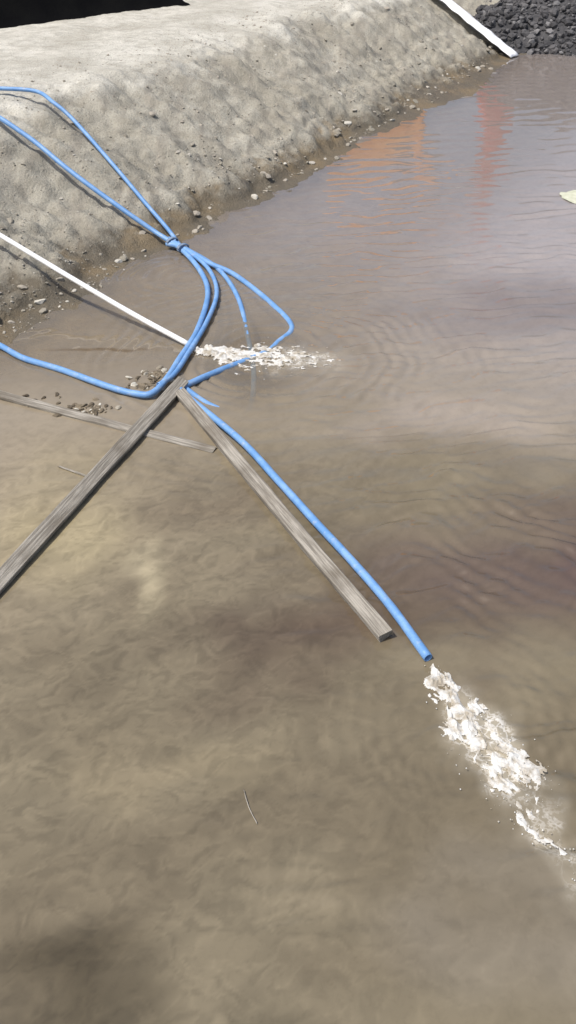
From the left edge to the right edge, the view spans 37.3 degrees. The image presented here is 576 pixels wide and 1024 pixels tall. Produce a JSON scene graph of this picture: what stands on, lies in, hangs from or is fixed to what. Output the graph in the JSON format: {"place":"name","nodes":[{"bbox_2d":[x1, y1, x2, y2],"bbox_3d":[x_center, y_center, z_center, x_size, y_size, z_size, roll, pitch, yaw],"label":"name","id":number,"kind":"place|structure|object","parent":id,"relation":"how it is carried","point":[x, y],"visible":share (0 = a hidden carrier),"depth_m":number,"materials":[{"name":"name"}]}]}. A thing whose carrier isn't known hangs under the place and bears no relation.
{"place":"outdoors","nodes":[
{"label":"outdoors","id":0,"kind":"place"},
{"bbox_2d":[57,466,85,476],"bbox_3d":[-1.736,-0.328,6.901,0.349,0.017,0.021,19,42,23],"label":"wooden stick","id":1,"kind":"object","parent":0,"point":[76,472],"visible":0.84,"depth_m":6.90,"materials":[{"name":"beige wood"}]},
{"bbox_2d":[0,0,525,374],"bbox_3d":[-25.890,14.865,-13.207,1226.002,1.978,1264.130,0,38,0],"label":"ground","id":2,"kind":"structure","parent":0,"point":[92,42],"depth_m":13.17,"materials":[{"name":"stone"}]},
{"bbox_2d":[0,233,187,344],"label":"white pipe","id":3,"kind":"object","parent":2,"relation":"on","point":[170,334],"visible":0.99,"depth_m":9.04,"materials":[{"name":"plastic"}]},
{"bbox_2d":[0,0,189,28],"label":"black tarpaulin","id":4,"kind":"object","parent":2,"relation":"on","point":[14,13],"visible":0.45,"depth_m":16.91,"materials":[{"name":"black plastic"}]},
{"bbox_2d":[0,86,256,406],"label":"blue hose","id":5,"kind":"object","parent":2,"relation":"on","point":[191,392],"visible":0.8,"depth_m":11.01,"materials":[{"name":"blue plastic"}]},
{"bbox_2d":[7,6,503,322],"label":"rocks","id":6,"kind":"object","parent":2,"relation":"on","point":[121,259],"visible":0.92,"depth_m":12.64,"materials":[{"name":"stone"}]},
{"bbox_2d":[440,0,518,57],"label":"plank","id":7,"kind":"object","parent":2,"relation":"on","point":[488,34],"visible":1,"depth_m":20.60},
{"bbox_2d":[472,0,575,55],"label":"rubble pile","id":8,"kind":"object","parent":2,"relation":"on","point":[530,27],"visible":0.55,"depth_m":21.01,"materials":[{"name":"grey gravel"}]},
{"bbox_2d":[0,54,575,1023],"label":"water","id":9,"kind":"structure","parent":0,"point":[192,648],"depth_m":5.56,"materials":[{"name":"brown liquid"}]},
{"bbox_2d":[0,376,188,593],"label":"wooden plank","id":10,"kind":"object","parent":9,"relation":"on","point":[28,549],"visible":0.99,"depth_m":6.61,"materials":[{"name":"grey wood"}]},
{"bbox_2d":[22,365,179,418],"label":"mud clods","id":11,"kind":"object","parent":9,"relation":"on","point":[156,375],"visible":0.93,"depth_m":7.96,"materials":[{"name":"brown soil"}]},
{"bbox_2d":[0,115,210,397],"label":"blue hose","id":12,"kind":"object","parent":9,"relation":"on","point":[156,390],"visible":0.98,"depth_m":8.98,"materials":[{"name":"blue plastic"}]},
{"bbox_2d":[0,390,215,452],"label":"wooden plank","id":13,"kind":"object","parent":9,"relation":"on","point":[66,412],"visible":0.93,"depth_m":7.49,"materials":[{"name":"grey wood"}]},
{"bbox_2d":[156,236,218,385],"bbox_3d":[-1.063,-2.321,9.352,0.619,0.106,3.689,-3,38,-4],"label":"blue hose","id":14,"kind":"object","parent":9,"relation":"on","point":[179,367],"visible":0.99,"depth_m":9.01,"materials":[{"name":"blue plastic"}]},
{"bbox_2d":[166,237,188,252],"bbox_3d":[-1.377,-3.332,10.624,0.165,0.119,0.292,-26,45,-29],"label":"cord lashing","id":15,"kind":"object","parent":14,"relation":"on","point":[178,246],"visible":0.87,"depth_m":10.55,"materials":[{"name":"blue plastic"}]},
{"bbox_2d":[243,790,256,823],"bbox_3d":[-0.205,1.552,4.498,0.014,0.006,0.239,-13,40,-17],"label":"twig","id":16,"kind":"object","parent":9,"relation":"on","point":[249,807],"visible":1,"depth_m":4.49,"materials":[{"name":"grey wood"}]},
{"bbox_2d":[192,340,333,374],"bbox_3d":[-0.209,-1.562,8.445,1.725,0.062,0.939,0,38,0],"label":"discharge foam","id":17,"kind":"object","parent":9,"relation":"on","point":[222,353],"visible":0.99,"depth_m":8.47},
{"bbox_2d":[176,388,392,641],"bbox_3d":[-0.186,-0.154,6.623,0.121,0.080,3.483,-29,45,-12],"label":"wooden plank","id":18,"kind":"object","parent":9,"relation":"on","point":[366,612],"visible":1,"depth_m":6.25,"materials":[{"name":"grey wood"}]},
{"bbox_2d":[165,242,431,660],"bbox_3d":[-0.377,-1.210,8.006,1.320,0.153,7.230,-6,38,-8],"label":"blue hose","id":19,"kind":"object","parent":9,"relation":"on","point":[423,651],"visible":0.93,"depth_m":6.63,"materials":[{"name":"blue plastic"}]},
{"bbox_2d":[423,664,542,843],"bbox_3d":[1.120,1.285,4.797,0.537,0.069,1.270,-9,39,-11],"label":"discharge foam","id":20,"kind":"object","parent":9,"relation":"on","point":[458,710],"visible":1,"depth_m":4.86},
{"bbox_2d":[503,742,555,789],"bbox_3d":[1.293,1.383,4.686,0.399,0.050,0.200,31,48,34],"label":"discharge foam","id":21,"kind":"object","parent":9,"relation":"on","point":[529,767],"visible":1,"depth_m":4.68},
{"bbox_2d":[513,810,574,880],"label":"discharge foam","id":22,"kind":"object","parent":9,"relation":"on","point":[521,821],"visible":1,"depth_m":4.37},
{"bbox_2d":[560,190,575,203],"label":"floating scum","id":23,"kind":"object","parent":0,"point":[570,196],"visible":1,"depth_m":12.35,"materials":[{"name":"beige"}]}
]}

